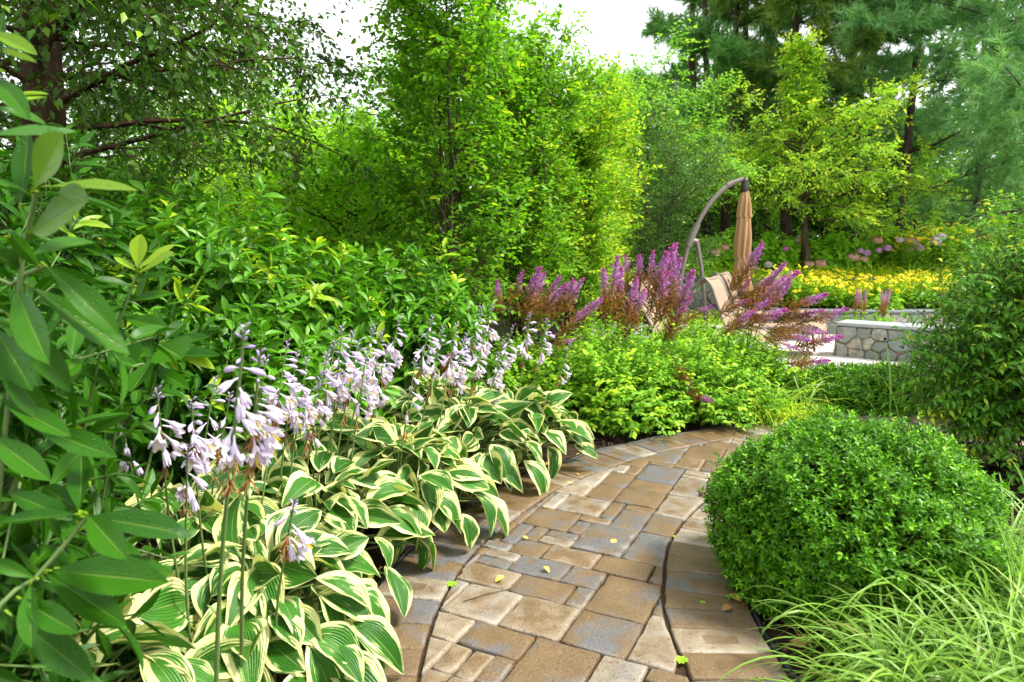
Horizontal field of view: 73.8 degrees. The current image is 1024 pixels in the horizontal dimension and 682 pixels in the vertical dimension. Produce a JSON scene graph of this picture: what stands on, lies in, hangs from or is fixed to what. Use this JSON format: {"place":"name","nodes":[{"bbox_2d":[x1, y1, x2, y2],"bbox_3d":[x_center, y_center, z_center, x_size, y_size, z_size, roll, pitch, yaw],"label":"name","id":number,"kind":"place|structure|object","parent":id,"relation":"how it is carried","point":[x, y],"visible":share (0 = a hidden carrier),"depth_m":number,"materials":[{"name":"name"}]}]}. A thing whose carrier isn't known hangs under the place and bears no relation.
{"place":"outdoors","nodes":[
{"label":"outdoors","id":0,"kind":"place"},
{"bbox_2d":[0,0,1023,191],"label":"sky","id":1,"kind":"structure","parent":0,"point":[615,25],"materials":[{"name":"white"}]},
{"bbox_2d":[39,240,1023,681],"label":"ground","id":2,"kind":"structure","parent":0,"point":[573,452],"depth_m":4.13,"materials":[{"name":"soil"}]},
{"bbox_2d":[0,12,46,123],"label":"laurel shoot","id":3,"kind":"object","parent":2,"relation":"on","point":[14,98],"visible":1,"depth_m":0.95,"materials":[{"name":"green plant"}]},
{"bbox_2d":[0,234,129,480],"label":"laurel shoot","id":4,"kind":"object","parent":2,"relation":"on","point":[83,309],"visible":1,"depth_m":1.01,"materials":[{"name":"green plant"}]},
{"bbox_2d":[0,124,137,506],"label":"laurel shoot","id":5,"kind":"object","parent":2,"relation":"on","point":[40,157],"visible":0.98,"depth_m":0.94,"materials":[{"name":"green plant"}]},
{"bbox_2d":[0,150,185,681],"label":"laurel shrub","id":6,"kind":"object","parent":2,"relation":"on","point":[111,503],"visible":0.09,"depth_m":1.92,"materials":[{"name":"green plant"}]},
{"bbox_2d":[0,455,190,680],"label":"laurel shoot","id":7,"kind":"object","parent":2,"relation":"on","point":[88,589],"visible":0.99,"depth_m":1.02,"materials":[{"name":"green plant"}]},
{"bbox_2d":[0,249,191,681],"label":"laurel shrub","id":8,"kind":"object","parent":2,"relation":"on","point":[20,543],"visible":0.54,"depth_m":1.26,"materials":[{"name":"green plant"}]},
{"bbox_2d":[65,234,174,539],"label":"laurel shoot","id":9,"kind":"object","parent":2,"relation":"on","point":[138,246],"visible":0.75,"depth_m":1.69,"materials":[{"name":"green plant"}]},
{"bbox_2d":[0,121,263,527],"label":"laurel shrub","id":10,"kind":"object","parent":2,"relation":"on","point":[99,252],"visible":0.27,"depth_m":2.90,"materials":[{"name":"green plant"}]},
{"bbox_2d":[0,322,274,681],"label":"hosta plant","id":11,"kind":"object","parent":2,"relation":"on","point":[170,619],"visible":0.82,"depth_m":1.62,"materials":[{"name":"green plant"}]},
{"bbox_2d":[4,152,302,433],"bbox_3d":[-2.680,-0.334,4.878,2.477,1.984,1.694,0,8,0],"label":"laurel shrub","id":12,"kind":"object","parent":2,"relation":"on","point":[120,177],"visible":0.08,"depth_m":4.72,"materials":[{"name":"green plant"}]},
{"bbox_2d":[0,0,311,312],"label":"broadleaf tree","id":13,"kind":"object","parent":2,"relation":"on","point":[112,130],"visible":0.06,"depth_m":8.40,"materials":[{"name":"green plant"}]},
{"bbox_2d":[101,321,219,509],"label":"laurel shoot","id":14,"kind":"object","parent":2,"relation":"on","point":[177,348],"visible":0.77,"depth_m":1.62,"materials":[{"name":"green plant"}]},
{"bbox_2d":[77,338,310,681],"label":"hosta plant","id":15,"kind":"object","parent":2,"relation":"on","point":[263,505],"visible":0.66,"depth_m":2.30,"materials":[{"name":"green plant"}]},
{"bbox_2d":[0,0,395,433],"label":"birch tree","id":16,"kind":"object","parent":2,"relation":"on","point":[42,27],"visible":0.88,"depth_m":4.64,"materials":[{"name":"green plant"}]},
{"bbox_2d":[65,12,368,294],"bbox_3d":[-5.847,-2.966,12.307,5.477,5.637,5.901,3,8,23],"label":"broadleaf tree","id":17,"kind":"object","parent":2,"relation":"on","point":[114,160],"visible":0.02,"depth_m":11.74,"materials":[{"name":"green plant"}]},
{"bbox_2d":[37,174,403,482],"bbox_3d":[-1.770,-0.103,4.067,2.338,1.742,1.685,0,8,0],"label":"laurel shrub","id":18,"kind":"object","parent":2,"relation":"on","point":[282,281],"visible":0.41,"depth_m":3.82,"materials":[{"name":"green plant"}]},
{"bbox_2d":[91,310,390,540],"bbox_3d":[-1.336,0.362,3.358,1.478,1.008,1.112,0,8,0],"label":"laurel shrub","id":19,"kind":"object","parent":2,"relation":"on","point":[273,367],"visible":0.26,"depth_m":3.19,"materials":[{"name":"green plant"}]},
{"bbox_2d":[108,61,382,327],"bbox_3d":[-3.406,-1.697,9.246,3.397,3.820,3.762,4,9,28],"label":"broadleaf tree","id":20,"kind":"object","parent":2,"relation":"on","point":[245,199],"visible":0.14,"depth_m":8.61,"materials":[{"name":"green plant"}]},
{"bbox_2d":[96,348,403,681],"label":"hosta plant","id":21,"kind":"object","parent":2,"relation":"on","point":[269,618],"visible":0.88,"depth_m":1.93,"materials":[{"name":"green plant"}]},
{"bbox_2d":[235,314,438,506],"bbox_3d":[-0.871,0.385,3.162,1.024,1.007,0.870,0,8,0],"label":"hosta plant","id":22,"kind":"object","parent":2,"relation":"on","point":[371,382],"visible":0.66,"depth_m":3.04,"materials":[{"name":"green plant"}]},
{"bbox_2d":[250,325,435,622],"bbox_3d":[-0.685,0.518,2.599,0.810,1.124,0.895,-5,9,-32],"label":"hosta plant","id":23,"kind":"object","parent":2,"relation":"on","point":[386,503],"visible":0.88,"depth_m":2.64,"materials":[{"name":"green plant"}]},
{"bbox_2d":[207,75,487,339],"bbox_3d":[-1.847,-1.308,7.965,3.090,3.288,3.048,3,8,19],"label":"broadleaf tree","id":24,"kind":"object","parent":2,"relation":"on","point":[359,147],"visible":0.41,"depth_m":7.38,"materials":[{"name":"green plant"}]},
{"bbox_2d":[283,99,472,298],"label":"broadleaf tree","id":25,"kind":"object","parent":2,"relation":"on","point":[357,108],"depth_m":11.54,"materials":[{"name":"green plant"}]},
{"bbox_2d":[270,237,507,425],"bbox_3d":[-0.979,-0.052,4.986,1.935,1.397,1.440,0,8,0],"label":"laurel shrub","id":26,"kind":"object","parent":2,"relation":"on","point":[420,307],"visible":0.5,"depth_m":4.82,"materials":[{"name":"green plant"}]},
{"bbox_2d":[310,322,508,567],"bbox_3d":[-0.525,0.450,3.141,0.977,0.987,0.866,-3,8,-22],"label":"hosta plant","id":27,"kind":"object","parent":2,"relation":"on","point":[431,447],"visible":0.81,"depth_m":3.03,"materials":[{"name":"green plant"}]},
{"bbox_2d":[320,22,544,331],"bbox_3d":[-0.779,-2.255,9.850,3.420,4.681,3.694,0,8,0],"label":"broadleaf tree","id":28,"kind":"object","parent":2,"relation":"on","point":[386,111],"visible":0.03,"depth_m":8.95,"materials":[{"name":"green plant"}]},
{"bbox_2d":[333,0,557,349],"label":"hornbeam tree","id":29,"kind":"object","parent":2,"relation":"on","point":[429,75],"visible":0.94,"depth_m":6.06,"materials":[{"name":"green plant"}]},
{"bbox_2d":[378,304,517,463],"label":"hosta plant","id":30,"kind":"object","parent":2,"relation":"on","point":[421,389],"visible":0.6,"depth_m":3.98,"materials":[{"name":"green plant"}]},
{"bbox_2d":[400,338,549,496],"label":"hosta plant","id":31,"kind":"object","parent":2,"relation":"on","point":[497,464],"visible":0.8,"depth_m":3.67,"materials":[{"name":"green plant"}]},
{"bbox_2d":[437,269,576,420],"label":"astilbe plant","id":32,"kind":"object","parent":2,"relation":"on","point":[511,374],"visible":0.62,"depth_m":5.22,"materials":[{"name":"green plant"}]},
{"bbox_2d":[1,61,1023,272],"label":"woodland","id":33,"kind":"object","parent":2,"relation":"on","point":[818,235],"visible":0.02,"depth_m":24.15,"materials":[{"name":"green plant"}]},
{"bbox_2d":[416,1,621,347],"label":"hornbeam tree","id":34,"kind":"object","parent":2,"relation":"on","point":[546,121],"visible":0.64,"depth_m":7.08,"materials":[{"name":"green plant"}]},
{"bbox_2d":[473,312,597,478],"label":"hosta plant","id":35,"kind":"object","parent":2,"relation":"on","point":[579,432],"visible":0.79,"depth_m":4.05,"materials":[{"name":"green plant"}]},
{"bbox_2d":[512,50,652,353],"bbox_3d":[0.665,-1.595,8.376,1.759,3.753,1.764,-4,9,-27],"label":"hornbeam tree","id":36,"kind":"object","parent":2,"relation":"on","point":[586,164],"visible":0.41,"depth_m":8.12,"materials":[{"name":"green plant"}]},
{"bbox_2d":[505,266,694,438],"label":"astilbe plant","id":37,"kind":"object","parent":2,"relation":"on","point":[593,391],"visible":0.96,"depth_m":4.90,"materials":[{"name":"green plant"}]},
{"bbox_2d":[533,71,666,340],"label":"hornbeam tree","id":38,"kind":"object","parent":2,"relation":"on","point":[629,190],"visible":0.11,"depth_m":9.56,"materials":[{"name":"green plant"}]},
{"bbox_2d":[552,250,678,388],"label":"astilbe plant","id":39,"kind":"object","parent":2,"relation":"on","point":[620,286],"visible":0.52,"depth_m":5.79,"materials":[{"name":"purple plant"}]},
{"bbox_2d":[578,87,653,328],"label":"hornbeam tree","id":40,"kind":"object","parent":2,"relation":"on","point":[623,235],"visible":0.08,"depth_m":10.80,"materials":[{"name":"green plant"}]},
{"bbox_2d":[354,415,878,623],"bbox_3d":[1.272,0.810,3.795,6.823,0.042,1.968,-7,11,-44],"label":"path edging","id":41,"kind":"object","parent":2,"relation":"on","point":[397,562],"visible":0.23,"depth_m":3.95,"materials":[{"name":"stone"}]},
{"bbox_2d":[601,66,701,244],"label":"pine tree","id":42,"kind":"object","parent":2,"relation":"on","point":[648,90],"visible":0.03,"depth_m":20.48,"materials":[{"name":"green plant"}]},
{"bbox_2d":[582,18,770,299],"bbox_3d":[2.448,-3.083,13.135,4.354,5.438,4.524,0,8,0],"label":"broadleaf tree","id":43,"kind":"object","parent":2,"relation":"on","point":[694,99],"visible":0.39,"depth_m":12.52,"materials":[{"name":"green plant"}]},
{"bbox_2d":[602,82,755,308],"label":"crepe myrtle","id":44,"kind":"object","parent":2,"relation":"on","point":[673,191],"visible":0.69,"depth_m":11.50,"materials":[{"name":"green plant"}]},
{"bbox_2d":[611,125,753,246],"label":"broadleaf tree","id":45,"kind":"object","parent":2,"relation":"on","point":[688,214],"visible":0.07,"depth_m":16.27,"materials":[{"name":"green plant"}]},
{"bbox_2d":[356,414,1023,681],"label":"paved path","id":46,"kind":"structure","parent":2,"relation":"on","point":[681,669],"depth_m":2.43,"materials":[{"name":"brown stone"}]},
{"bbox_2d":[629,0,757,238],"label":"pine tree","id":47,"kind":"object","parent":2,"relation":"on","point":[655,23],"visible":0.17,"depth_m":18.01,"materials":[{"name":"green plant"}]},
{"bbox_2d":[596,242,792,430],"bbox_3d":[1.403,-0.025,5.249,1.416,1.462,1.267,5,9,31],"label":"astilbe plant","id":48,"kind":"object","parent":2,"relation":"on","point":[710,396],"visible":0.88,"depth_m":5.19,"materials":[{"name":"green plant"}]},
{"bbox_2d":[687,0,721,246],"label":"bare tree","id":49,"kind":"object","parent":2,"relation":"on","point":[690,61],"visible":0.06,"depth_m":17.18,"materials":[{"name":"brown wood"}]},
{"bbox_2d":[702,0,717,239],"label":"bare tree","id":50,"kind":"object","parent":2,"relation":"on","point":[708,218],"visible":0.09,"depth_m":16.75,"materials":[{"name":"brown wood"}]},
{"bbox_2d":[689,235,733,274],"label":"hydrangea shrub","id":51,"kind":"object","parent":2,"relation":"on","point":[723,257],"visible":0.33,"depth_m":13.59,"materials":[{"name":"green plant"}]},
{"bbox_2d":[642,240,800,368],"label":"astilbe plant","id":52,"kind":"object","parent":2,"relation":"on","point":[768,297],"visible":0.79,"depth_m":5.73,"materials":[{"name":"purple plant"}]},
{"bbox_2d":[719,8,747,241],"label":"bare tree","id":53,"kind":"object","parent":2,"relation":"on","point":[745,32],"visible":0.09,"depth_m":19.06,"materials":[{"name":"brown wood"}]},
{"bbox_2d":[708,225,759,270],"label":"hydrangea shrub","id":54,"kind":"object","parent":2,"relation":"on","point":[729,238],"visible":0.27,"depth_m":13.74,"materials":[{"name":"green plant"}]},
{"bbox_2d":[659,0,817,240],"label":"pine tree","id":55,"kind":"object","parent":2,"relation":"on","point":[725,60],"visible":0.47,"depth_m":15.67,"materials":[{"name":"green plant"}]},
{"bbox_2d":[701,131,806,241],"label":"broadleaf tree","id":56,"kind":"object","parent":2,"relation":"on","point":[755,222],"visible":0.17,"depth_m":17.73,"materials":[{"name":"green plant"}]},
{"bbox_2d":[683,292,849,413],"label":"astilbe plant","id":57,"kind":"object","parent":2,"relation":"on","point":[775,365],"visible":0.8,"depth_m":5.60,"materials":[{"name":"green plant"}]},
{"bbox_2d":[678,3,860,240],"bbox_3d":[7.901,-6.369,20.480,4.681,7.569,5.139,-4,9,-27],"label":"pine tree","id":58,"kind":"object","parent":2,"relation":"on","point":[760,33],"visible":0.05,"depth_m":19.82,"materials":[{"name":"green plant"}]},
{"bbox_2d":[744,264,811,307],"bbox_3d":[4.477,-0.813,11.805,0.793,1.090,1.735,0,8,0],"label":"coneflower drift","id":59,"kind":"object","parent":2,"relation":"on","point":[756,279],"visible":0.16,"depth_m":11.32,"materials":[{"name":"yellow plant"}]},
{"bbox_2d":[751,229,810,273],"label":"hydrangea shrub","id":60,"kind":"object","parent":2,"relation":"on","point":[786,250],"visible":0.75,"depth_m":13.74,"materials":[{"name":"green plant"}]},
{"bbox_2d":[696,376,868,429],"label":"grass clump","id":61,"kind":"object","parent":2,"relation":"on","point":[787,410],"visible":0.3,"depth_m":5.19,"materials":[{"name":"green plant"}]},
{"bbox_2d":[765,231,833,263],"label":"garden shrub","id":62,"kind":"object","parent":2,"relation":"on","point":[793,238],"visible":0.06,"depth_m":15.25,"materials":[{"name":"green plant"}]},
{"bbox_2d":[747,367,854,427],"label":"grass clump","id":63,"kind":"object","parent":2,"relation":"on","point":[806,398],"visible":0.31,"depth_m":5.33,"materials":[{"name":"green plant"}]},
{"bbox_2d":[668,277,938,318],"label":"retaining wall","id":64,"kind":"structure","parent":2,"relation":"on","point":[697,299],"depth_m":12.94,"materials":[{"name":"grey stone"}]},
{"bbox_2d":[705,0,909,264],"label":"pine tree","id":65,"kind":"object","parent":2,"relation":"on","point":[841,72],"visible":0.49,"depth_m":14.68,"materials":[{"name":"green plant"}]},
{"bbox_2d":[665,26,970,273],"bbox_3d":[5.963,-3.572,13.441,5.510,4.819,5.330,0,8,0],"label":"dogwood tree","id":66,"kind":"object","parent":2,"relation":"on","point":[799,161],"visible":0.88,"depth_m":12.98,"materials":[{"name":"green plant"}]},
{"bbox_2d":[755,131,896,241],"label":"broadleaf tree","id":67,"kind":"object","parent":2,"relation":"on","point":[798,222],"visible":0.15,"depth_m":18.73,"materials":[{"name":"green plant"}]},
{"bbox_2d":[800,229,873,275],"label":"hydrangea shrub","id":68,"kind":"object","parent":2,"relation":"on","point":[821,255],"visible":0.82,"depth_m":13.70,"materials":[{"name":"green plant"}]},
{"bbox_2d":[841,289,867,320],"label":"astilbe plant","id":69,"kind":"object","parent":2,"relation":"on","point":[863,312],"visible":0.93,"depth_m":10.15,"materials":[{"name":"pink plant"}]},
{"bbox_2d":[771,0,940,244],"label":"pine tree","id":70,"kind":"object","parent":2,"relation":"on","point":[880,57],"visible":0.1,"depth_m":18.51,"materials":[{"name":"green plant"}]},
{"bbox_2d":[698,404,1023,643],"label":"boxwood shrub","id":71,"kind":"object","parent":2,"relation":"on","point":[819,481],"visible":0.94,"depth_m":2.32,"materials":[{"name":"green plant"}]},
{"bbox_2d":[770,308,957,333],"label":"retaining wall","id":72,"kind":"structure","parent":2,"relation":"on","point":[838,318],"depth_m":10.44,"materials":[{"name":"grey stone"}]},
{"bbox_2d":[774,268,963,308],"bbox_3d":[6.849,-0.929,11.786,4.917,0.630,2.182,0,8,0],"label":"coneflower drift","id":73,"kind":"object","parent":2,"relation":"on","point":[840,291],"visible":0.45,"depth_m":11.10,"materials":[{"name":"yellow plant"}]},
{"bbox_2d":[718,574,1023,681],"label":"grass clump","id":74,"kind":"object","parent":2,"relation":"on","point":[917,673],"visible":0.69,"depth_m":1.89,"materials":[{"name":"green plant"}]},
{"bbox_2d":[777,358,969,415],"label":"boxwood shrub","id":75,"kind":"object","parent":2,"relation":"on","point":[864,384],"visible":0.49,"depth_m":5.53,"materials":[{"name":"green plant"}]},
{"bbox_2d":[844,4,902,253],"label":"bare tree","id":76,"kind":"object","parent":2,"relation":"on","point":[849,229],"visible":0.12,"depth_m":16.54,"materials":[{"name":"brown wood"}]},
{"bbox_2d":[735,569,1023,681],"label":"grass clump","id":77,"kind":"object","parent":2,"relation":"on","point":[831,670],"visible":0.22,"depth_m":2.11,"materials":[{"name":"green plant"}]},
{"bbox_2d":[857,262,905,276],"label":"grass clump","id":78,"kind":"object","parent":2,"relation":"on","point":[881,273],"visible":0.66,"depth_m":13.22,"materials":[{"name":"green plant"}]},
{"bbox_2d":[862,292,905,309],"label":"garden shrub","id":79,"kind":"object","parent":2,"relation":"on","point":[875,303],"visible":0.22,"depth_m":10.67,"materials":[{"name":"green plant"}]},
{"bbox_2d":[748,460,1020,681],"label":"path edging","id":80,"kind":"object","parent":2,"relation":"on","point":[771,643],"visible":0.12,"depth_m":2.29,"materials":[{"name":"black plastic"}]},
{"bbox_2d":[866,261,903,276],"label":"grass clump","id":81,"kind":"object","parent":2,"relation":"on","point":[886,270],"visible":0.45,"depth_m":13.30,"materials":[{"name":"green plant"}]},
{"bbox_2d":[809,121,970,253],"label":"broadleaf tree","id":82,"kind":"object","parent":2,"relation":"on","point":[936,182],"visible":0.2,"depth_m":17.54,"materials":[{"name":"green plant"}]},
{"bbox_2d":[856,225,926,275],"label":"hydrangea shrub","id":83,"kind":"object","parent":2,"relation":"on","point":[875,251],"visible":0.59,"depth_m":13.81,"materials":[{"name":"green plant"}]},
{"bbox_2d":[762,0,1023,232],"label":"pine tree","id":84,"kind":"object","parent":2,"relation":"on","point":[926,124],"visible":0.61,"depth_m":14.04,"materials":[{"name":"green plant"}]},
{"bbox_2d":[793,505,1023,681],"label":"grass clump","id":85,"kind":"object","parent":2,"relation":"on","point":[986,590],"visible":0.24,"depth_m":2.06,"materials":[{"name":"green plant"}]},
{"bbox_2d":[799,510,1023,681],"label":"grass clump","id":86,"kind":"object","parent":2,"relation":"on","point":[1012,635],"visible":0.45,"depth_m":1.92,"materials":[{"name":"green plant"}]},
{"bbox_2d":[800,590,1023,681],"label":"grass clump","id":87,"kind":"object","parent":2,"relation":"on","point":[987,668],"visible":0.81,"depth_m":1.75,"materials":[{"name":"green plant"}]},
{"bbox_2d":[874,343,958,417],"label":"grass clump","id":88,"kind":"object","parent":2,"relation":"on","point":[890,383],"visible":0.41,"depth_m":5.06,"materials":[{"name":"green plant"}]},
{"bbox_2d":[842,0,1023,242],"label":"pine tree","id":89,"kind":"object","parent":2,"relation":"on","point":[983,11],"visible":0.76,"depth_m":12.83,"materials":[{"name":"green plant"}]},
{"bbox_2d":[924,253,966,274],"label":"garden shrub","id":90,"kind":"object","parent":2,"relation":"on","point":[952,261],"visible":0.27,"depth_m":13.57,"materials":[{"name":"green plant"}]},
{"bbox_2d":[915,220,979,270],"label":"hydrangea shrub","id":91,"kind":"object","parent":2,"relation":"on","point":[948,231],"visible":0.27,"depth_m":13.67,"materials":[{"name":"green plant"}]},
{"bbox_2d":[873,1,1023,238],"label":"pine tree","id":92,"kind":"object","parent":2,"relation":"on","point":[947,39],"visible":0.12,"depth_m":18.60,"materials":[{"name":"green plant"}]},
{"bbox_2d":[876,223,1020,273],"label":"bush","id":93,"kind":"object","parent":2,"relation":"on","point":[923,261],"visible":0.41,"depth_m":13.43,"materials":[{"name":"green plant"}]},
{"bbox_2d":[881,186,1023,489],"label":"nandina shrub","id":94,"kind":"object","parent":2,"relation":"on","point":[992,407],"visible":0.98,"depth_m":3.77,"materials":[{"name":"green plant"}]},
{"bbox_2d":[890,474,1023,663],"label":"grass clump","id":95,"kind":"object","parent":2,"relation":"on","point":[1005,592],"visible":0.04,"depth_m":2.20,"materials":[{"name":"green plant"}]},
{"bbox_2d":[915,188,1023,378],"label":"nandina shrub","id":96,"kind":"object","parent":2,"relation":"on","point":[990,213],"visible":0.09,"depth_m":5.26,"materials":[{"name":"green plant"}]},
{"bbox_2d":[993,460,1023,570],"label":"grass clump","id":97,"kind":"object","parent":2,"relation":"on","point":[1019,524],"visible":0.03,"depth_m":2.75,"materials":[{"name":"green plant"}]},
{"bbox_2d":[592,324,725,331],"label":"patio","id":98,"kind":"structure","parent":0,"point":[647,325],"depth_m":11.76,"materials":[{"name":"stone"}]},
{"bbox_2d":[594,332,914,375],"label":"patio","id":99,"kind":"structure","parent":0,"point":[826,351],"depth_m":8.56,"materials":[{"name":"stone"}]},
{"bbox_2d":[623,279,769,349],"bbox_3d":[2.078,-0.207,7.809,1.574,0.950,0.754,4,9,28],"label":"chaise lounge","id":100,"kind":"object","parent":99,"relation":"on","point":[763,331],"visible":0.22,"depth_m":7.78,"materials":[{"name":"beige fabric"}]},
{"bbox_2d":[642,177,752,339],"bbox_3d":[2.824,-1.256,10.224,1.605,2.355,1.300,0,8,0],"label":"cantilever umbrella","id":101,"kind":"object","parent":99,"relation":"on","point":[743,240],"visible":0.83,"depth_m":10.13,"materials":[{"name":"brown metal"}]},
{"bbox_2d":[696,275,828,359],"bbox_3d":[3.163,-0.330,8.637,1.516,0.975,0.754,4,9,28],"label":"chaise lounge","id":102,"kind":"object","parent":99,"relation":"on","point":[716,283],"visible":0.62,"depth_m":8.70,"materials":[{"name":"beige fabric"}]},
{"bbox_2d":[709,271,820,336],"bbox_3d":[3.803,-0.548,10.271,1.516,0.975,0.754,4,9,28],"label":"chaise lounge","id":103,"kind":"object","parent":99,"relation":"on","point":[723,275],"visible":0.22,"depth_m":10.39,"materials":[{"name":"beige fabric"}]},
{"bbox_2d":[868,289,894,321],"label":"astilbe plant","id":104,"kind":"object","parent":99,"relation":"on","point":[884,311],"visible":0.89,"depth_m":10.12,"materials":[{"name":"green plant"}]},
{"bbox_2d":[833,319,964,361],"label":"seat wall","id":105,"kind":"structure","parent":99,"relation":"on","point":[861,338],"depth_m":8.09,"materials":[{"name":"grey stone"}]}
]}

